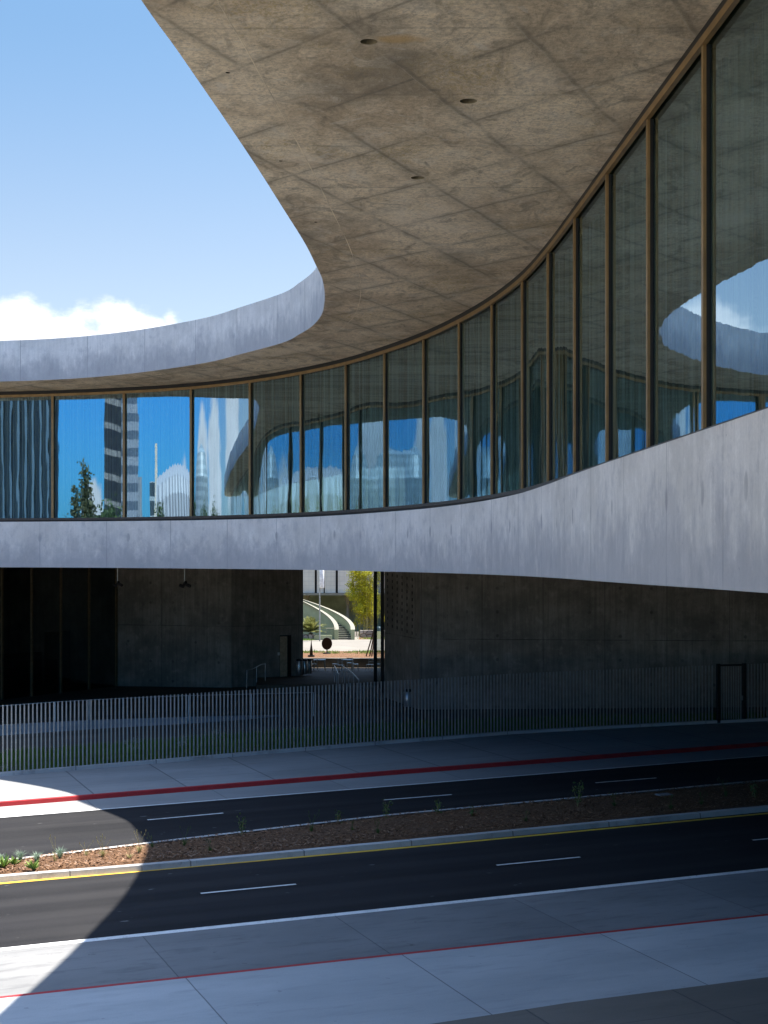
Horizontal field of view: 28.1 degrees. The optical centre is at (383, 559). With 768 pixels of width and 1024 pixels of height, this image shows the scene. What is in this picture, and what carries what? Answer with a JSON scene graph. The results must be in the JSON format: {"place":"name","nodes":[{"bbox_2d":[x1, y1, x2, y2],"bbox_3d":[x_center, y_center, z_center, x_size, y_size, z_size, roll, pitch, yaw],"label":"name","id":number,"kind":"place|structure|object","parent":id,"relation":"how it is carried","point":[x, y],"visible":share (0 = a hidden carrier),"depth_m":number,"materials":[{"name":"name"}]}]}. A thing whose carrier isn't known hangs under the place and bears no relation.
{"place":"outdoors","nodes":[
{"label":"outdoors","id":0,"kind":"place"},
{"bbox_2d":[124,737,141,751],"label":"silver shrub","id":1,"kind":"object","parent":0,"point":[133,741],"visible":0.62,"depth_m":66.60,"materials":[{"name":"green plant"}]},
{"bbox_2d":[0,0,316,340],"label":"sky","id":2,"kind":"structure","parent":0,"point":[129,201],"materials":[{"name":"blue"}]},
{"bbox_2d":[256,667,384,693],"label":"passage floor","id":3,"kind":"structure","parent":0,"point":[320,677],"depth_m":94.98,"materials":[{"name":"grey concrete"}]},
{"bbox_2d":[296,659,302,674],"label":"litter bin","id":4,"kind":"object","parent":3,"relation":"on","point":[299,666],"visible":1,"depth_m":98.04,"materials":[{"name":"silver metal"}]},
{"bbox_2d":[303,659,306,673],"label":"litter bin","id":5,"kind":"object","parent":3,"relation":"on","point":[304,666],"visible":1,"depth_m":98.36,"materials":[{"name":"silver metal"}]},
{"bbox_2d":[307,659,311,673],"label":"litter bin","id":6,"kind":"object","parent":3,"relation":"on","point":[309,666],"visible":1,"depth_m":98.86,"materials":[{"name":"silver metal"}]},
{"bbox_2d":[313,659,325,670],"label":"cafe table","id":7,"kind":"object","parent":3,"relation":"on","point":[314,664],"visible":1,"depth_m":103.34,"materials":[{"name":"metal"}]},
{"bbox_2d":[334,665,338,683],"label":"stair handrail","id":8,"kind":"object","parent":3,"relation":"on","point":[336,674],"visible":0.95,"depth_m":92.20,"materials":[{"name":"silver metal"}]},
{"bbox_2d":[341,659,353,670],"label":"cafe table","id":9,"kind":"object","parent":3,"relation":"on","point":[346,659],"visible":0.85,"depth_m":103.34,"materials":[{"name":"metal"}]},
{"bbox_2d":[303,637,384,650],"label":"back path","id":10,"kind":"structure","parent":0,"point":[356,644],"depth_m":122.60,"materials":[{"name":"concrete"}]},
{"bbox_2d":[319,570,323,640],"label":"lamp post","id":11,"kind":"object","parent":10,"relation":"on","point":[321,578],"visible":0.69,"depth_m":128.86,"materials":[{"name":"metal"}]},
{"bbox_2d":[314,635,331,639],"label":"planter wall","id":12,"kind":"structure","parent":10,"relation":"on","point":[316,637],"depth_m":130.88,"materials":[{"name":"green paint"}]},
{"bbox_2d":[303,599,354,639],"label":"curved stair","id":13,"kind":"object","parent":10,"relation":"on","point":[338,626],"visible":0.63,"depth_m":134.07,"materials":[{"name":"green paint"}]},
{"bbox_2d":[303,651,384,657],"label":"back mulch bed","id":14,"kind":"object","parent":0,"point":[342,655],"visible":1,"depth_m":109.95,"materials":[{"name":"brown soil"}]},
{"bbox_2d":[308,637,314,656],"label":"cone sculpture","id":15,"kind":"object","parent":14,"relation":"on","point":[311,653],"visible":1,"depth_m":108.42,"materials":[{"name":"brown metal"}]},
{"bbox_2d":[322,637,331,653],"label":"disc sculpture","id":16,"kind":"object","parent":14,"relation":"on","point":[326,643],"visible":1,"depth_m":111.94,"materials":[{"name":"brown metal"}]},
{"bbox_2d":[366,629,373,656],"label":"timber prop","id":17,"kind":"object","parent":14,"relation":"on","point":[372,648],"visible":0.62,"depth_m":109.02,"materials":[{"name":"brown wood"}]},
{"bbox_2d":[0,710,765,771],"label":"lawn ground","id":18,"kind":"structure","parent":0,"point":[240,746],"depth_m":67.61,"materials":[{"name":"plant"}]},
{"bbox_2d":[210,726,222,741],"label":"silver shrub","id":19,"kind":"object","parent":18,"relation":"on","point":[217,733],"visible":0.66,"depth_m":68.53,"materials":[{"name":"green plant"}]},
{"bbox_2d":[0,663,767,775],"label":"picket fence","id":20,"kind":"object","parent":18,"relation":"on","point":[293,749],"visible":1,"depth_m":67.05,"materials":[{"name":"metal"}]},
{"bbox_2d":[716,663,745,722],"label":"fence gate","id":21,"kind":"structure","parent":20,"relation":"attached to","point":[719,693],"depth_m":72.79,"materials":[{"name":"metal"}]},
{"bbox_2d":[0,632,765,752],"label":"plaza","id":22,"kind":"structure","parent":0,"point":[109,693],"depth_m":81.67,"materials":[{"name":"grey concrete"}]},
{"bbox_2d":[0,715,278,735],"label":"ramp wall","id":23,"kind":"structure","parent":22,"relation":"on","point":[80,724],"depth_m":75.31,"materials":[{"name":"concrete"}]},
{"bbox_2d":[4,692,313,721],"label":"ramp handrail","id":24,"kind":"object","parent":23,"relation":"on","point":[161,696],"visible":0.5,"depth_m":76.40,"materials":[{"name":"metal"}]},
{"bbox_2d":[303,570,384,631],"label":"panelled building","id":25,"kind":"structure","parent":22,"relation":"on","point":[333,596],"depth_m":146.00,"materials":[{"name":"paint"}]},
{"bbox_2d":[303,658,384,666],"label":"seat wall","id":26,"kind":"structure","parent":22,"relation":"on","point":[360,662],"depth_m":106.40,"materials":[{"name":"concrete"}]},
{"bbox_2d":[337,685,383,698],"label":"passage ramp","id":27,"kind":"structure","parent":22,"relation":"on","point":[355,691],"depth_m":89.52,"materials":[{"name":"concrete"}]},
{"bbox_2d":[342,665,358,682],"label":"stair handrail","id":28,"kind":"object","parent":27,"relation":"on","point":[344,673],"visible":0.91,"depth_m":92.70,"materials":[{"name":"silver metal"}]},
{"bbox_2d":[403,689,410,706],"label":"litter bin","id":29,"kind":"object","parent":22,"relation":"on","point":[407,698],"visible":0.44,"depth_m":82.70,"materials":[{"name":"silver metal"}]},
{"bbox_2d":[0,812,767,950],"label":"road","id":30,"kind":"structure","parent":0,"point":[61,911],"depth_m":40.42,"materials":[{"name":"black asphalt"}]},
{"bbox_2d":[0,805,767,881],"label":"curb","id":31,"kind":"object","parent":30,"relation":"on","point":[318,850],"visible":1,"depth_m":44.48,"materials":[{"name":"concrete"}]},
{"bbox_2d":[0,916,767,1023],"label":"sidewalk","id":32,"kind":"structure","parent":0,"point":[432,987],"depth_m":30.15,"materials":[{"name":"concrete"}]},
{"bbox_2d":[0,755,767,858],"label":"road","id":33,"kind":"structure","parent":0,"point":[68,831],"depth_m":52.45,"materials":[{"name":"black asphalt"}]},
{"bbox_2d":[9,779,767,860],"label":"curb","id":34,"kind":"structure","parent":33,"relation":"on","point":[273,828],"depth_m":49.29,"materials":[{"name":"concrete"}]},
{"bbox_2d":[0,721,767,800],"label":"sidewalk","id":35,"kind":"structure","parent":0,"point":[439,753],"depth_m":62.66,"materials":[{"name":"concrete"}]},
{"bbox_2d":[0,779,767,874],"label":"median mulch","id":36,"kind":"object","parent":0,"point":[401,820],"visible":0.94,"depth_m":47.23,"materials":[{"name":"brown wood"}]},
{"bbox_2d":[0,853,13,867],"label":"succulent","id":37,"kind":"object","parent":36,"relation":"on","point":[3,863],"visible":1,"depth_m":41.99,"materials":[{"name":"green plant"}]},
{"bbox_2d":[8,856,20,863],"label":"succulent","id":38,"kind":"object","parent":36,"relation":"on","point":[14,861],"visible":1,"depth_m":42.35,"materials":[{"name":"green plant"}]},
{"bbox_2d":[15,850,24,859],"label":"fescue tuft","id":39,"kind":"object","parent":36,"relation":"on","point":[20,854],"visible":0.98,"depth_m":42.95,"materials":[{"name":"green plant"}]},
{"bbox_2d":[23,859,38,868],"bbox_3d":[-9.561,8.272,41.664,0.439,0.299,0.471,0,0,-17],"label":"succulent","id":40,"kind":"object","parent":36,"relation":"on","point":[32,865],"visible":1,"depth_m":41.65,"materials":[{"name":"green plant"}]},
{"bbox_2d":[30,851,40,861],"bbox_3d":[-9.634,8.253,42.664,0.549,0.329,0.520,0,0,0],"label":"fescue tuft","id":41,"kind":"object","parent":36,"relation":"on","point":[36,857],"visible":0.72,"depth_m":42.61,"materials":[{"name":"green plant"}]},
{"bbox_2d":[49,835,57,860],"bbox_3d":[-9.134,8.030,42.695,0.368,0.755,0.339,0,0,0],"label":"grass clump","id":42,"kind":"object","parent":36,"relation":"on","point":[55,857],"visible":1,"depth_m":42.70,"materials":[{"name":"plant"}]},
{"bbox_2d":[55,846,65,857],"bbox_3d":[-9.083,8.221,43.095,0.523,0.365,0.525,0,0,0],"label":"fescue tuft","id":43,"kind":"object","parent":36,"relation":"on","point":[60,853],"visible":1,"depth_m":43.08,"materials":[{"name":"green plant"}]},
{"bbox_2d":[96,834,109,856],"bbox_3d":[-7.923,8.051,43.177,0.372,0.661,0.376,0,0,16],"label":"grass clump","id":44,"kind":"object","parent":36,"relation":"on","point":[102,854],"visible":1,"depth_m":43.17,"materials":[{"name":"beige plant"}]},
{"bbox_2d":[135,832,144,852],"bbox_3d":[-6.938,8.013,43.649,0.403,0.696,0.360,0,0,0],"label":"grass clump","id":45,"kind":"object","parent":36,"relation":"on","point":[139,848],"visible":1,"depth_m":43.62,"materials":[{"name":"beige plant"}]},
{"bbox_2d":[180,826,190,845],"bbox_3d":[-5.805,8.023,44.589,0.345,0.619,0.350,0,0,26],"label":"grass clump","id":46,"kind":"object","parent":36,"relation":"on","point":[184,843],"visible":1,"depth_m":44.58,"materials":[{"name":"green plant"}]},
{"bbox_2d":[235,813,246,834],"bbox_3d":[-4.272,7.968,46.179,0.308,0.651,0.513,0,0,-42],"label":"sapling","id":47,"kind":"object","parent":36,"relation":"on","point":[242,826],"visible":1,"depth_m":46.15,"materials":[{"name":"green plant"}]},
{"bbox_2d":[308,810,319,830],"bbox_3d":[-2.192,7.897,46.419,0.384,0.711,0.366,0,0,-36],"label":"grass clump","id":48,"kind":"object","parent":36,"relation":"on","point":[310,828],"visible":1,"depth_m":46.42,"materials":[{"name":"green plant"}]},
{"bbox_2d":[335,810,342,823],"bbox_3d":[-1.405,8.044,48.001,0.291,0.411,0.292,0,0,0],"label":"sapling","id":49,"kind":"object","parent":36,"relation":"on","point":[337,815],"visible":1,"depth_m":48.00,"materials":[{"name":"green plant"}]},
{"bbox_2d":[382,797,392,817],"bbox_3d":[0.111,7.882,48.575,0.387,0.627,0.465,0,0,0],"label":"sapling","id":50,"kind":"object","parent":36,"relation":"on","point":[385,808],"visible":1,"depth_m":48.57,"materials":[{"name":"green plant"}]},
{"bbox_2d":[434,798,443,813],"bbox_3d":[1.729,7.913,49.313,0.322,0.521,0.366,0,0,23],"label":"sapling","id":51,"kind":"object","parent":36,"relation":"on","point":[437,806],"visible":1,"depth_m":49.29,"materials":[{"name":"green plant"}]},
{"bbox_2d":[572,780,583,805],"bbox_3d":[6.325,7.629,50.017,0.463,0.879,0.539,0,0,24],"label":"sapling","id":52,"kind":"object","parent":36,"relation":"on","point":[579,795],"visible":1,"depth_m":49.94,"materials":[{"name":"green plant"}]},
{"bbox_2d":[655,793,671,795],"bbox_3d":[9.466,7.968,51.909,0.520,0.063,0.340,0,3,-24],"label":"utility cover","id":53,"kind":"object","parent":36,"relation":"on","point":[662,794],"visible":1,"depth_m":51.83,"materials":[{"name":"grey metal"}]},
{"bbox_2d":[749,781,757,796],"bbox_3d":[12.280,7.659,51.013,0.317,0.580,0.354,0,0,0],"label":"sapling","id":54,"kind":"object","parent":36,"relation":"on","point":[754,789],"visible":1,"depth_m":51.01,"materials":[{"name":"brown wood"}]},
{"bbox_2d":[433,977,767,1023],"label":"brown pavement","id":55,"kind":"structure","parent":0,"point":[741,1002],"depth_m":28.21,"materials":[{"name":"concrete"}]},
{"label":"back bed","id":56,"kind":"structure","parent":0,"visible":0},
{"bbox_2d":[303,634,315,638],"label":"stone wall","id":57,"kind":"structure","parent":56,"relation":"on","point":[307,636],"depth_m":131.00,"materials":[{"name":"grey stone"}]},
{"bbox_2d":[303,616,325,633],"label":"cycad","id":58,"kind":"object","parent":56,"relation":"on","point":[310,624],"visible":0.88,"depth_m":131.56,"materials":[{"name":"green plant"}]},
{"label":"right back bed","id":59,"kind":"structure","parent":0,"visible":0},
{"bbox_2d":[303,637,384,653],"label":"back ground cover","id":60,"kind":"object","parent":59,"relation":"on","point":[333,652],"visible":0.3,"depth_m":113.57,"materials":[{"name":"green plant"}]},
{"bbox_2d":[343,571,384,635],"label":"bamboo clump","id":61,"kind":"object","parent":59,"relation":"on","point":[365,586],"visible":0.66,"depth_m":137.43,"materials":[{"name":"plant"}]},
{"bbox_2d":[360,630,384,637],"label":"stone wall","id":62,"kind":"structure","parent":59,"relation":"on","point":[366,633],"depth_m":134.40,"materials":[{"name":"grey stone"}]},
{"bbox_3d":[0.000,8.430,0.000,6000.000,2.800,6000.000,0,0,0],"label":"ground","id":63,"kind":"structure","parent":0,"visible":0},
{"bbox_2d":[0,0,767,709],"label":"museum building","id":64,"kind":"structure","parent":63,"relation":"on","point":[544,222],"depth_m":34.36,"materials":[{"name":"concrete"}]},
{"bbox_2d":[0,390,52,521],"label":"window","id":65,"kind":"structure","parent":64,"relation":"in","point":[48,393],"depth_m":68.55,"materials":[{"name":"brown metal"}]},
{"bbox_2d":[0,396,58,517],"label":"curtain","id":66,"kind":"object","parent":64,"relation":"hanging from","point":[6,457],"visible":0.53,"depth_m":69.22,"materials":[{"name":"grey fabric"}]},
{"bbox_2d":[0,567,117,699],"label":"lobby window","id":67,"kind":"structure","parent":64,"relation":"in","point":[59,626],"depth_m":94.93,"materials":[{"name":"black glass"}]},
{"bbox_2d":[51,387,123,521],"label":"window","id":68,"kind":"structure","parent":64,"relation":"in","point":[102,391],"depth_m":68.00,"materials":[{"name":"brown metal"}]},
{"bbox_2d":[59,393,130,517],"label":"curtain","id":69,"kind":"object","parent":64,"relation":"hanging from","point":[100,455],"visible":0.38,"depth_m":68.32,"materials":[{"name":"fabric"}]},
{"bbox_2d":[112,568,122,586],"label":"hanging spotlight","id":70,"kind":"object","parent":64,"relation":"hanging from","point":[118,583],"visible":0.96,"depth_m":71.96,"materials":[{"name":"metal"}]},
{"bbox_2d":[123,383,190,520],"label":"window","id":71,"kind":"structure","parent":64,"relation":"in","point":[175,387],"depth_m":66.74,"materials":[{"name":"brown metal"}]},
{"bbox_2d":[132,389,199,516],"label":"curtain","id":72,"kind":"object","parent":64,"relation":"hanging from","point":[181,452],"visible":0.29,"depth_m":66.97,"materials":[{"name":"fabric"}]},
{"bbox_2d":[179,568,190,587],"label":"hanging spotlight","id":73,"kind":"object","parent":64,"relation":"hanging from","point":[185,583],"visible":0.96,"depth_m":71.95,"materials":[{"name":"metal"}]},
{"bbox_2d":[190,376,249,519],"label":"window","id":74,"kind":"structure","parent":64,"relation":"in","point":[244,380],"depth_m":65.02,"materials":[{"name":"brown metal"}]},
{"bbox_2d":[200,382,260,515],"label":"curtain","id":75,"kind":"object","parent":64,"relation":"hanging from","point":[216,451],"visible":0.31,"depth_m":65.03,"materials":[{"name":"grey fabric"}]},
{"bbox_2d":[249,368,300,518],"bbox_3d":[-4.329,-4.515,61.735,0.283,6.010,3.683,0,0,-38],"label":"window","id":76,"kind":"structure","parent":64,"relation":"in","point":[294,372],"depth_m":62.64,"materials":[{"name":"brown metal"}]},
{"bbox_2d":[261,372,313,513],"bbox_3d":[-3.871,-4.480,62.076,0.180,5.900,3.702,0,0,-39],"label":"curtain","id":77,"kind":"object","parent":64,"relation":"hanging from","point":[293,444],"visible":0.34,"depth_m":62.11,"materials":[{"name":"grey fabric"}]},
{"bbox_2d":[299,358,345,516],"bbox_3d":[-2.285,-4.515,58.811,0.270,6.010,3.580,0,0,-32],"label":"window","id":78,"kind":"structure","parent":64,"relation":"in","point":[337,363],"depth_m":60.20,"materials":[{"name":"brown metal"}]},
{"bbox_2d":[314,362,359,511],"bbox_3d":[-1.791,-4.480,59.089,0.168,5.900,3.585,0,0,-32],"label":"curtain","id":79,"kind":"object","parent":64,"relation":"hanging from","point":[330,439],"visible":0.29,"depth_m":59.28,"materials":[{"name":"grey fabric"}]},
{"bbox_2d":[344,346,384,514],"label":"window","id":80,"kind":"structure","parent":64,"relation":"in","point":[379,351],"depth_m":57.20,"materials":[{"name":"brown metal"}]},
{"bbox_2d":[360,349,399,508],"bbox_3d":[-0.128,-4.480,55.924,0.155,5.900,3.562,0,0,-24],"label":"curtain","id":81,"kind":"object","parent":64,"relation":"hanging from","point":[376,430],"visible":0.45,"depth_m":55.94,"materials":[{"name":"grey fabric"}]},
{"bbox_2d":[383,332,423,511],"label":"window","id":82,"kind":"structure","parent":64,"relation":"in","point":[411,340],"depth_m":54.00,"materials":[{"name":"brown metal"}]},
{"bbox_2d":[400,336,437,505],"bbox_3d":[1.252,-4.480,52.572,0.154,5.900,3.692,0,0,-21],"label":"curtain","id":83,"kind":"object","parent":64,"relation":"hanging from","point":[414,423],"visible":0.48,"depth_m":52.82,"materials":[{"name":"grey fabric"}]},
{"bbox_2d":[422,315,458,508],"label":"window","id":84,"kind":"structure","parent":64,"relation":"in","point":[446,333],"depth_m":48.70,"materials":[{"name":"clear glass"}]},
{"bbox_2d":[457,296,491,504],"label":"window","id":85,"kind":"structure","parent":64,"relation":"in","point":[474,323],"depth_m":45.74,"materials":[{"name":"clear glass"}]},
{"bbox_2d":[490,271,524,498],"bbox_3d":[3.394,-4.515,41.857,0.246,6.010,3.739,0,0,-8],"label":"window","id":86,"kind":"structure","parent":64,"relation":"in","point":[505,304],"depth_m":42.20,"materials":[{"name":"clear glass"}]},
{"bbox_2d":[520,242,550,492],"bbox_3d":[3.803,-4.515,38.197,0.239,6.010,3.748,0,0,-4],"label":"window","id":87,"kind":"structure","parent":64,"relation":"in","point":[533,290],"depth_m":38.66,"materials":[{"name":"clear glass"}]},
{"bbox_2d":[546,207,573,484],"bbox_3d":[4.021,-4.515,34.508,0.224,6.010,3.761,0,0,-3],"label":"window","id":88,"kind":"structure","parent":64,"relation":"in","point":[559,263],"depth_m":34.92,"materials":[{"name":"clear glass"}]},
{"bbox_2d":[572,161,606,473],"bbox_3d":[4.177,-4.515,30.793,0.216,6.010,3.790,0,0,-2],"label":"window","id":89,"kind":"structure","parent":64,"relation":"in","point":[588,215],"depth_m":31.17,"materials":[{"name":"clear glass"}]},
{"bbox_2d":[604,104,651,462],"bbox_3d":[4.326,-4.515,27.113,0.216,6.010,3.691,0,0,-2],"label":"window","id":90,"kind":"structure","parent":64,"relation":"in","point":[625,170],"depth_m":27.38,"materials":[{"name":"clear glass"}]},
{"bbox_2d":[645,27,708,448],"bbox_3d":[4.481,-4.515,23.478,0.216,6.010,3.701,0,0,-3],"label":"window","id":91,"kind":"structure","parent":64,"relation":"in","point":[673,132],"depth_m":23.68,"materials":[{"name":"clear glass"}]},
{"bbox_2d":[700,0,767,430],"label":"window","id":92,"kind":"structure","parent":64,"relation":"in","point":[734,63],"depth_m":20.28,"materials":[{"name":"clear glass"}]},
{"bbox_2d":[0,871,767,995],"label":"gutter","id":93,"kind":"object","parent":63,"relation":"on","point":[107,962],"visible":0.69,"depth_m":34.79,"materials":[{"name":"concrete"}]},
{"bbox_2d":[0,746,767,816],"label":"gutter","id":94,"kind":"object","parent":63,"relation":"on","point":[291,788],"visible":1,"depth_m":57.40,"materials":[{"name":"concrete"}]},
{"bbox_2d":[0,742,767,806],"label":"kerb","id":95,"kind":"structure","parent":63,"relation":"on","point":[315,778],"depth_m":58.59,"materials":[{"name":"red paint"}]},
{"bbox_2d":[0,914,767,997],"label":"kerb","id":96,"kind":"structure","parent":63,"relation":"on","point":[373,956],"depth_m":32.18,"materials":[{"name":"red paint"}]}
]}

